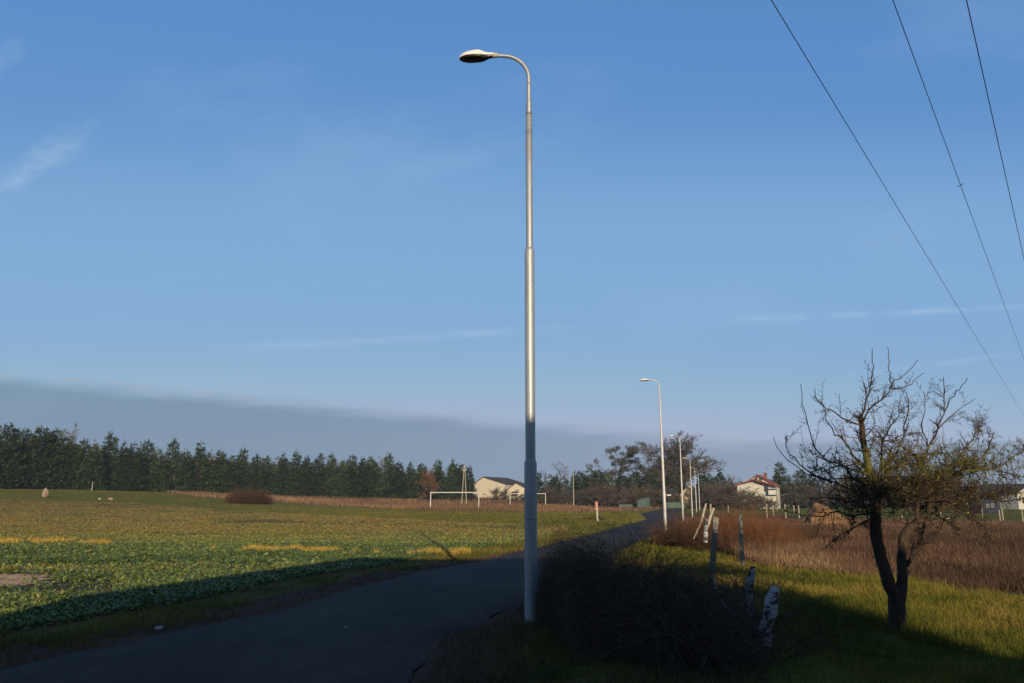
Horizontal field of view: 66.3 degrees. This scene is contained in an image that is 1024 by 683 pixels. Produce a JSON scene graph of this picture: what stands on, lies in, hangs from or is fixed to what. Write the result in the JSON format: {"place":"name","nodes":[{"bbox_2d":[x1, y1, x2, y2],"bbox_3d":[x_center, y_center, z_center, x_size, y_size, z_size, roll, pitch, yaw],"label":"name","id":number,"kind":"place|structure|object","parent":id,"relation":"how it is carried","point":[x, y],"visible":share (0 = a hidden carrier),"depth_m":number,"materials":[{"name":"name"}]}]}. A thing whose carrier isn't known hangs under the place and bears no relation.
{"place":"outdoors","nodes":[
{"label":"outdoors","id":0,"kind":"place"},
{"bbox_2d":[0,508,681,682],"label":"road","id":1,"kind":"structure","parent":0,"point":[390,633],"depth_m":8.11,"materials":[{"name":"asphalt"}]},
{"bbox_2d":[0,489,1023,682],"bbox_3d":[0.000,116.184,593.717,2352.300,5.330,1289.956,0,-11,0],"label":"ground","id":2,"kind":"structure","parent":0,"point":[418,672],"depth_m":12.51,"materials":[{"name":"plant"}]},
{"bbox_2d":[0,433,19,488],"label":"conifer","id":3,"kind":"object","parent":2,"relation":"on","point":[2,461],"visible":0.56,"depth_m":145.74,"materials":[{"name":"green plant"}]},
{"bbox_2d":[0,422,31,488],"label":"conifer","id":4,"kind":"object","parent":2,"relation":"on","point":[9,478],"visible":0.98,"depth_m":146.88,"materials":[{"name":"green plant"}]},
{"bbox_2d":[0,428,49,488],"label":"conifer","id":5,"kind":"object","parent":2,"relation":"on","point":[26,440],"visible":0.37,"depth_m":151.53,"materials":[{"name":"green plant"}]},
{"bbox_2d":[17,425,66,489],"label":"conifer","id":6,"kind":"object","parent":2,"relation":"on","point":[41,452],"visible":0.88,"depth_m":151.67,"materials":[{"name":"green plant"}]},
{"bbox_2d":[31,428,91,489],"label":"conifer","id":7,"kind":"object","parent":2,"relation":"on","point":[62,442],"visible":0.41,"depth_m":156.54,"materials":[{"name":"green plant"}]},
{"bbox_2d":[52,439,80,489],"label":"conifer","id":8,"kind":"object","parent":2,"relation":"on","point":[67,483],"visible":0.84,"depth_m":155.84,"materials":[{"name":"green plant"}]},
{"bbox_2d":[68,438,100,489],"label":"conifer","id":9,"kind":"object","parent":2,"relation":"on","point":[80,453],"visible":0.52,"depth_m":158.12,"materials":[{"name":"green plant"}]},
{"bbox_2d":[67,442,108,490],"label":"conifer","id":10,"kind":"object","parent":2,"relation":"on","point":[98,479],"visible":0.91,"depth_m":156.70,"materials":[{"name":"green plant"}]},
{"bbox_2d":[97,429,123,490],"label":"conifer","id":11,"kind":"object","parent":2,"relation":"on","point":[111,446],"visible":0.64,"depth_m":163.04,"materials":[{"name":"green plant"}]},
{"bbox_2d":[109,440,133,490],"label":"conifer","id":12,"kind":"object","parent":2,"relation":"on","point":[118,482],"visible":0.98,"depth_m":161.40,"materials":[{"name":"green plant"}]},
{"bbox_2d":[121,441,147,490],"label":"conifer","id":13,"kind":"object","parent":2,"relation":"on","point":[135,474],"visible":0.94,"depth_m":162.90,"materials":[{"name":"green plant"}]},
{"bbox_2d":[128,439,158,490],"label":"conifer","id":14,"kind":"object","parent":2,"relation":"on","point":[148,461],"visible":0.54,"depth_m":169.40,"materials":[{"name":"green plant"}]},
{"bbox_2d":[140,449,167,491],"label":"conifer","id":15,"kind":"object","parent":2,"relation":"on","point":[155,470],"visible":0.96,"depth_m":167.50,"materials":[{"name":"green plant"}]},
{"bbox_2d":[155,438,188,491],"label":"conifer","id":16,"kind":"object","parent":2,"relation":"on","point":[173,467],"visible":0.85,"depth_m":170.61,"materials":[{"name":"green plant"}]},
{"bbox_2d":[175,448,195,491],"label":"conifer","id":17,"kind":"object","parent":2,"relation":"on","point":[187,468],"visible":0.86,"depth_m":172.51,"materials":[{"name":"green plant"}]},
{"bbox_2d":[188,442,209,492],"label":"conifer","id":18,"kind":"object","parent":2,"relation":"on","point":[197,471],"visible":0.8,"depth_m":175.71,"materials":[{"name":"green plant"}]},
{"bbox_2d":[195,452,218,491],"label":"conifer","id":19,"kind":"object","parent":2,"relation":"on","point":[207,460],"visible":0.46,"depth_m":177.35,"materials":[{"name":"green plant"}]},
{"bbox_2d":[204,449,235,493],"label":"conifer","id":20,"kind":"object","parent":2,"relation":"on","point":[216,476],"visible":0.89,"depth_m":174.32,"materials":[{"name":"green plant"}]},
{"bbox_2d":[214,454,248,494],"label":"conifer","id":21,"kind":"object","parent":2,"relation":"on","point":[233,483],"visible":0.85,"depth_m":174.95,"materials":[{"name":"green plant"}]},
{"bbox_2d":[0,536,470,555],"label":"straw tufts","id":22,"kind":"object","parent":2,"relation":"on","point":[251,546],"visible":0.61,"depth_m":23.79,"materials":[{"name":"plant"}]},
{"bbox_2d":[231,448,254,492],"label":"conifer","id":23,"kind":"object","parent":2,"relation":"on","point":[244,463],"visible":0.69,"depth_m":179.19,"materials":[{"name":"green plant"}]},
{"bbox_2d":[222,483,275,504],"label":"brown bush","id":24,"kind":"object","parent":2,"relation":"on","point":[239,497],"visible":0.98,"depth_m":118.54,"materials":[{"name":"plant"}]},
{"bbox_2d":[241,453,265,495],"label":"conifer","id":25,"kind":"object","parent":2,"relation":"on","point":[254,475],"visible":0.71,"depth_m":179.88,"materials":[{"name":"green plant"}]},
{"bbox_2d":[0,539,513,633],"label":"crop leaves","id":26,"kind":"object","parent":2,"relation":"on","point":[133,587],"visible":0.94,"depth_m":16.73,"materials":[{"name":"plant"}]},
{"bbox_2d":[257,455,283,494],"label":"conifer","id":27,"kind":"object","parent":2,"relation":"on","point":[267,474],"visible":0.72,"depth_m":184.51,"materials":[{"name":"green plant"}]},
{"bbox_2d":[272,452,293,495],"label":"conifer","id":28,"kind":"object","parent":2,"relation":"on","point":[280,482],"visible":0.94,"depth_m":184.28,"materials":[{"name":"green plant"}]},
{"bbox_2d":[0,499,569,544],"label":"crop leaves","id":29,"kind":"object","parent":2,"relation":"on","point":[108,530],"visible":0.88,"depth_m":44.37,"materials":[{"name":"plant"}]},
{"bbox_2d":[285,449,311,496],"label":"conifer","id":30,"kind":"object","parent":2,"relation":"on","point":[295,463],"visible":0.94,"depth_m":184.82,"materials":[{"name":"green plant"}]},
{"bbox_2d":[292,454,315,497],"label":"conifer","id":31,"kind":"object","parent":2,"relation":"on","point":[307,470],"visible":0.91,"depth_m":185.84,"materials":[{"name":"green plant"}]},
{"bbox_2d":[308,452,339,497],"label":"conifer","id":32,"kind":"object","parent":2,"relation":"on","point":[320,483],"visible":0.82,"depth_m":190.08,"materials":[{"name":"green plant"}]},
{"bbox_2d":[319,453,340,496],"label":"conifer","id":33,"kind":"object","parent":2,"relation":"on","point":[330,470],"visible":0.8,"depth_m":191.29,"materials":[{"name":"green plant"}]},
{"bbox_2d":[328,462,351,498],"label":"conifer","id":34,"kind":"object","parent":2,"relation":"on","point":[344,492],"visible":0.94,"depth_m":190.12,"materials":[{"name":"green plant"}]},
{"bbox_2d":[339,455,362,497],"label":"conifer","id":35,"kind":"object","parent":2,"relation":"on","point":[353,466],"visible":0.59,"depth_m":195.37,"materials":[{"name":"green plant"}]},
{"bbox_2d":[348,457,379,497],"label":"conifer","id":36,"kind":"object","parent":2,"relation":"on","point":[364,486],"visible":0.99,"depth_m":193.93,"materials":[{"name":"green plant"}]},
{"bbox_2d":[359,456,387,498],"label":"conifer","id":37,"kind":"object","parent":2,"relation":"on","point":[374,470],"visible":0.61,"depth_m":198.51,"materials":[{"name":"green plant"}]},
{"bbox_2d":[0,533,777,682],"bbox_3d":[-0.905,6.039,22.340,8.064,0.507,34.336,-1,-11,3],"label":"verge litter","id":38,"kind":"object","parent":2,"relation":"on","point":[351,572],"visible":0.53,"depth_m":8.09,"materials":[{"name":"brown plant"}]},
{"bbox_2d":[375,453,402,498],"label":"conifer","id":39,"kind":"object","parent":2,"relation":"on","point":[385,489],"visible":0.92,"depth_m":199.20,"materials":[{"name":"green plant"}]},
{"bbox_2d":[387,461,410,499],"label":"conifer","id":40,"kind":"object","parent":2,"relation":"on","point":[402,484],"visible":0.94,"depth_m":199.03,"materials":[{"name":"green plant"}]},
{"bbox_2d":[400,460,422,499],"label":"conifer","id":41,"kind":"object","parent":2,"relation":"on","point":[412,490],"visible":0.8,"depth_m":201.46,"materials":[{"name":"green plant"}]},
{"bbox_2d":[409,467,427,498],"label":"conifer","id":42,"kind":"object","parent":2,"relation":"on","point":[421,471],"visible":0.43,"depth_m":204.70,"materials":[{"name":"green plant"}]},
{"bbox_2d":[167,490,688,511],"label":"dry meadow","id":43,"kind":"structure","parent":2,"relation":"on","point":[485,506],"depth_m":142.28,"materials":[{"name":"brown plant"}]},
{"bbox_2d":[415,468,440,498],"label":"orange willow","id":44,"kind":"object","parent":2,"relation":"on","point":[431,486],"visible":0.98,"depth_m":192.78,"materials":[{"name":"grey plant"}]},
{"bbox_2d":[425,459,448,499],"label":"conifer","id":45,"kind":"object","parent":2,"relation":"on","point":[438,473],"visible":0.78,"depth_m":203.70,"materials":[{"name":"green plant"}]},
{"bbox_2d":[444,457,459,499],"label":"conifer","id":46,"kind":"object","parent":2,"relation":"on","point":[449,483],"visible":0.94,"depth_m":204.88,"materials":[{"name":"green plant"}]},
{"bbox_2d":[450,464,477,499],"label":"conifer","id":47,"kind":"object","parent":2,"relation":"on","point":[459,478],"visible":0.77,"depth_m":206.12,"materials":[{"name":"green plant"}]},
{"bbox_2d":[458,466,477,499],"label":"conifer","id":48,"kind":"object","parent":2,"relation":"on","point":[467,469],"visible":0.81,"depth_m":206.47,"materials":[{"name":"green plant"}]},
{"bbox_2d":[459,49,537,622],"bbox_3d":[-0.208,-0.314,10.163,1.041,7.566,0.220,-1,-11,4],"label":"street lamp","id":49,"kind":"object","parent":2,"relation":"on","point":[530,462],"visible":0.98,"depth_m":9.93,"materials":[{"name":"metal"}]},
{"bbox_2d":[473,477,523,497],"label":"cream building","id":50,"kind":"structure","parent":2,"relation":"on","point":[483,485],"depth_m":228.60,"materials":[{"name":"paint"}]},
{"bbox_2d":[506,482,523,499],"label":"building","id":51,"kind":"structure","parent":2,"relation":"on","point":[516,486],"depth_m":211.33,"materials":[{"name":"beige paint"}]},
{"bbox_2d":[537,471,546,502],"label":"conifer","id":52,"kind":"object","parent":2,"relation":"on","point":[540,484],"visible":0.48,"depth_m":190.20,"materials":[{"name":"green plant"}]},
{"bbox_2d":[548,474,564,503],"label":"conifer","id":53,"kind":"object","parent":2,"relation":"on","point":[557,484],"visible":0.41,"depth_m":188.86,"materials":[{"name":"green plant"}]},
{"bbox_2d":[537,484,580,504],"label":"bare shrub","id":54,"kind":"object","parent":2,"relation":"on","point":[552,494],"visible":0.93,"depth_m":171.20,"materials":[{"name":"brown plant"}]},
{"bbox_2d":[569,470,579,501],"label":"conifer","id":55,"kind":"object","parent":2,"relation":"on","point":[576,478],"visible":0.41,"depth_m":201.73,"materials":[{"name":"green plant"}]},
{"bbox_2d":[574,483,595,506],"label":"bare shrub","id":56,"kind":"object","parent":2,"relation":"on","point":[586,496],"visible":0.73,"depth_m":172.82,"materials":[{"name":"brown plant"}]},
{"bbox_2d":[579,469,613,504],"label":"conifer","id":57,"kind":"object","parent":2,"relation":"on","point":[598,475],"visible":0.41,"depth_m":191.82,"materials":[{"name":"green plant"}]},
{"bbox_2d":[578,482,616,507],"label":"bare shrub","id":58,"kind":"object","parent":2,"relation":"on","point":[593,492],"visible":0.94,"depth_m":172.05,"materials":[{"name":"brown plant"}]},
{"bbox_2d":[578,481,629,507],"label":"bare shrub","id":59,"kind":"object","parent":2,"relation":"on","point":[606,492],"visible":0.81,"depth_m":172.78,"materials":[{"name":"brown plant"}]},
{"bbox_2d":[586,445,645,483],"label":"mistletoe tree","id":60,"kind":"object","parent":2,"relation":"on","point":[629,453],"visible":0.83,"depth_m":210.79,"materials":[{"name":"plant"}]},
{"bbox_2d":[611,483,631,505],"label":"bare shrub","id":61,"kind":"object","parent":2,"relation":"on","point":[626,495],"visible":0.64,"depth_m":175.28,"materials":[{"name":"brown plant"}]},
{"bbox_2d":[608,482,650,505],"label":"bare shrub","id":62,"kind":"object","parent":2,"relation":"on","point":[631,491],"visible":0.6,"depth_m":177.25,"materials":[{"name":"brown plant"}]},
{"bbox_2d":[616,481,660,505],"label":"bare shrub","id":63,"kind":"object","parent":2,"relation":"on","point":[646,488],"visible":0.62,"depth_m":177.96,"materials":[{"name":"brown plant"}]},
{"bbox_2d":[637,498,649,508],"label":"green shed","id":64,"kind":"structure","parent":2,"relation":"on","point":[644,502],"depth_m":168.56,"materials":[{"name":"paint"}]},
{"bbox_2d":[639,379,666,530],"bbox_3d":[6.868,5.546,38.144,1.038,7.566,0.220,0,-11,0],"label":"street lamp","id":65,"kind":"object","parent":2,"relation":"on","point":[663,479],"visible":1,"depth_m":38.06,"materials":[{"name":"metal"}]},
{"bbox_2d":[643,472,662,506],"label":"conifer","id":66,"kind":"object","parent":2,"relation":"on","point":[652,478],"visible":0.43,"depth_m":186.44,"materials":[{"name":"green plant"}]},
{"bbox_2d":[520,486,811,682],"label":"bramble bush","id":67,"kind":"object","parent":2,"relation":"on","point":[599,601],"visible":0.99,"depth_m":7.73,"materials":[{"name":"plant"}]},
{"bbox_2d":[654,486,684,505],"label":"bare shrub","id":68,"kind":"object","parent":2,"relation":"on","point":[671,496],"visible":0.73,"depth_m":177.28,"materials":[{"name":"brown plant"}]},
{"bbox_2d":[657,474,685,506],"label":"conifer","id":69,"kind":"object","parent":2,"relation":"on","point":[667,482],"visible":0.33,"depth_m":189.28,"materials":[{"name":"green plant"}]},
{"bbox_2d":[624,430,726,497],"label":"bare oak","id":70,"kind":"object","parent":2,"relation":"on","point":[672,466],"visible":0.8,"depth_m":196.50,"materials":[{"name":"brown plant"}]},
{"bbox_2d":[669,435,683,520],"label":"street lamp","id":71,"kind":"object","parent":2,"relation":"on","point":[681,480],"visible":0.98,"depth_m":68.83,"materials":[{"name":"metal"}]},
{"bbox_2d":[644,498,738,549],"bbox_3d":[6.104,6.062,26.280,3.538,1.837,5.596,0,-11,0],"label":"brown shrub","id":72,"kind":"object","parent":2,"relation":"on","point":[668,531],"visible":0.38,"depth_m":26.02,"materials":[{"name":"plant"}]},
{"bbox_2d":[680,486,704,507],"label":"bare shrub","id":73,"kind":"object","parent":2,"relation":"on","point":[687,495],"visible":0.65,"depth_m":177.28,"materials":[{"name":"brown plant"}]},
{"bbox_2d":[703,519,708,542],"bbox_3d":[4.086,3.992,16.545,0.150,0.493,0.108,0,-11,0],"label":"wooden post","id":74,"kind":"object","parent":2,"relation":"on","point":[705,532],"visible":0.98,"depth_m":16.51,"materials":[{"name":"white wood"}]},
{"bbox_2d":[690,484,730,508],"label":"bare shrub","id":75,"kind":"object","parent":2,"relation":"on","point":[710,495],"visible":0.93,"depth_m":170.15,"materials":[{"name":"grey plant"}]},
{"bbox_2d":[683,481,738,508],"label":"bare shrub","id":76,"kind":"object","parent":2,"relation":"on","point":[721,491],"visible":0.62,"depth_m":172.53,"materials":[{"name":"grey plant"}]},
{"bbox_2d":[689,478,735,507],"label":"bare shrub","id":77,"kind":"object","parent":2,"relation":"on","point":[728,490],"visible":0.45,"depth_m":174.74,"materials":[{"name":"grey plant"}]},
{"bbox_2d":[708,516,718,586],"bbox_3d":[3.099,3.289,12.094,0.226,1.184,0.040,0,-11,0],"label":"wooden post","id":78,"kind":"object","parent":2,"relation":"on","point":[714,533],"visible":0.68,"depth_m":12.11,"materials":[{"name":"grey wood"}]},
{"bbox_2d":[673,508,762,553],"bbox_3d":[6.302,5.635,23.340,2.939,1.451,4.951,0,-11,0],"label":"weed clump","id":79,"kind":"object","parent":2,"relation":"on","point":[705,545],"visible":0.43,"depth_m":22.70,"materials":[{"name":"plant"}]},
{"bbox_2d":[715,468,730,507],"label":"conifer","id":80,"kind":"object","parent":2,"relation":"on","point":[719,478],"visible":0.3,"depth_m":188.17,"materials":[{"name":"green plant"}]},
{"bbox_2d":[693,551,766,609],"bbox_3d":[2.830,3.053,9.948,1.159,0.812,0.958,-3,-11,15],"label":"sapling","id":81,"kind":"object","parent":2,"relation":"on","point":[733,568],"visible":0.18,"depth_m":9.89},
{"bbox_2d":[720,489,754,509],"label":"bare shrub","id":82,"kind":"object","parent":2,"relation":"on","point":[742,496],"visible":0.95,"depth_m":150.93,"materials":[{"name":"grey plant"}]},
{"bbox_2d":[738,514,744,564],"bbox_3d":[3.976,3.438,13.592,0.087,0.878,0.088,0,-11,0],"label":"wooden post","id":83,"kind":"object","parent":2,"relation":"on","point":[741,543],"visible":0.94,"depth_m":13.56,"materials":[{"name":"grey wood"}]},
{"bbox_2d":[720,486,765,509],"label":"bare shrub","id":84,"kind":"object","parent":2,"relation":"on","point":[731,499],"visible":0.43,"depth_m":158.01,"materials":[{"name":"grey plant"}]},
{"bbox_2d":[681,497,810,548],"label":"reddish weeds","id":85,"kind":"object","parent":2,"relation":"on","point":[779,531],"visible":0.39,"depth_m":23.46,"materials":[{"name":"plant"}]},
{"bbox_2d":[743,566,755,622],"bbox_3d":[2.697,3.030,8.985,0.226,0.885,0.131,0,-11,0],"label":"birch post","id":86,"kind":"object","parent":2,"relation":"on","point":[750,575],"visible":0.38,"depth_m":8.99,"materials":[{"name":"white wood"}]},
{"bbox_2d":[735,467,780,508],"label":"white house","id":87,"kind":"structure","parent":2,"relation":"on","point":[765,486],"depth_m":168.90,"materials":[{"name":"paint"}]},
{"bbox_2d":[754,586,780,651],"bbox_3d":[2.431,2.820,7.595,0.395,0.883,0.158,0,-11,0],"label":"birch post","id":88,"kind":"object","parent":2,"relation":"on","point":[773,593],"visible":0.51,"depth_m":7.59,"materials":[{"name":"white wood"}]},
{"bbox_2d":[688,537,851,631],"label":"sprouting twigs","id":89,"kind":"object","parent":2,"relation":"on","point":[735,584],"visible":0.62,"depth_m":8.73,"materials":[{"name":"plant"}]},
{"bbox_2d":[769,461,798,506],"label":"conifer","id":90,"kind":"object","parent":2,"relation":"on","point":[779,479],"visible":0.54,"depth_m":195.59,"materials":[{"name":"green plant"}]},
{"bbox_2d":[717,593,860,670],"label":"thorn sprigs","id":91,"kind":"object","parent":2,"relation":"on","point":[807,646],"visible":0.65,"depth_m":7.41,"materials":[{"name":"plant"}]},
{"bbox_2d":[754,519,834,542],"bbox_3d":[9.195,6.573,26.710,4.082,1.269,4.773,0,-11,0],"label":"brush heap","id":92,"kind":"object","parent":2,"relation":"on","point":[809,534],"visible":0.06,"depth_m":26.24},
{"bbox_2d":[780,481,809,507],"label":"bare shrub","id":93,"kind":"object","parent":2,"relation":"on","point":[790,489],"visible":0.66,"depth_m":177.62,"materials":[{"name":"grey plant"}]},
{"bbox_2d":[782,469,818,506],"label":"conifer","id":94,"kind":"object","parent":2,"relation":"on","point":[803,481],"visible":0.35,"depth_m":194.30,"materials":[{"name":"green plant"}]},
{"bbox_2d":[787,478,841,508],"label":"bare shrub","id":95,"kind":"object","parent":2,"relation":"on","point":[799,500],"visible":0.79,"depth_m":173.60,"materials":[{"name":"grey plant"}]},
{"bbox_2d":[800,483,831,504],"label":"bare shrub","id":96,"kind":"object","parent":2,"relation":"on","point":[816,494],"visible":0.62,"depth_m":172.27,"materials":[{"name":"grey plant"}]},
{"bbox_2d":[801,503,848,524],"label":"earth mound","id":97,"kind":"object","parent":2,"relation":"on","point":[817,507],"visible":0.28,"depth_m":66.67,"materials":[{"name":"soil"}]},
{"bbox_2d":[773,347,1023,633],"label":"apple tree","id":98,"kind":"object","parent":2,"relation":"on","point":[919,485],"visible":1,"depth_m":8.89,"materials":[{"name":"brown plant"}]},
{"bbox_2d":[968,493,1000,513],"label":"dark shed","id":99,"kind":"structure","parent":2,"relation":"on","point":[995,508],"depth_m":123.36,"materials":[{"name":"grey wood"}]},
{"bbox_2d":[977,484,1023,508],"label":"edge building","id":100,"kind":"structure","parent":2,"relation":"on","point":[1016,505],"depth_m":165.19,"materials":[{"name":"white paint"}]},
{"bbox_2d":[0,0,1023,494],"label":"sky","id":101,"kind":"structure","parent":0,"point":[272,228],"materials":[{"name":"blue"}]},
{"bbox_2d":[441,537,1023,682],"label":"meadow grass","id":102,"kind":"structure","parent":0,"point":[975,670],"depth_m":8.40,"materials":[{"name":"plant"}]},
{"bbox_2d":[675,516,1023,591],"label":"dry meadow","id":103,"kind":"structure","parent":0,"point":[989,564],"depth_m":18.95,"materials":[{"name":"brown plant"}]},
{"bbox_2d":[679,506,1023,520],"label":"pasture grass","id":104,"kind":"structure","parent":0,"point":[948,514],"depth_m":123.39,"materials":[{"name":"plant"}]},
{"bbox_2d":[771,0,1021,411],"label":"overhead wire","id":105,"kind":"object","parent":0,"point":[867,158],"visible":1,"depth_m":14.67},
{"bbox_2d":[893,0,1023,357],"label":"overhead wire","id":106,"kind":"object","parent":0,"point":[946,146],"visible":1,"depth_m":14.42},
{"bbox_2d":[966,0,1023,257],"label":"overhead wire","id":107,"kind":"object","parent":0,"point":[991,114],"visible":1,"depth_m":13.39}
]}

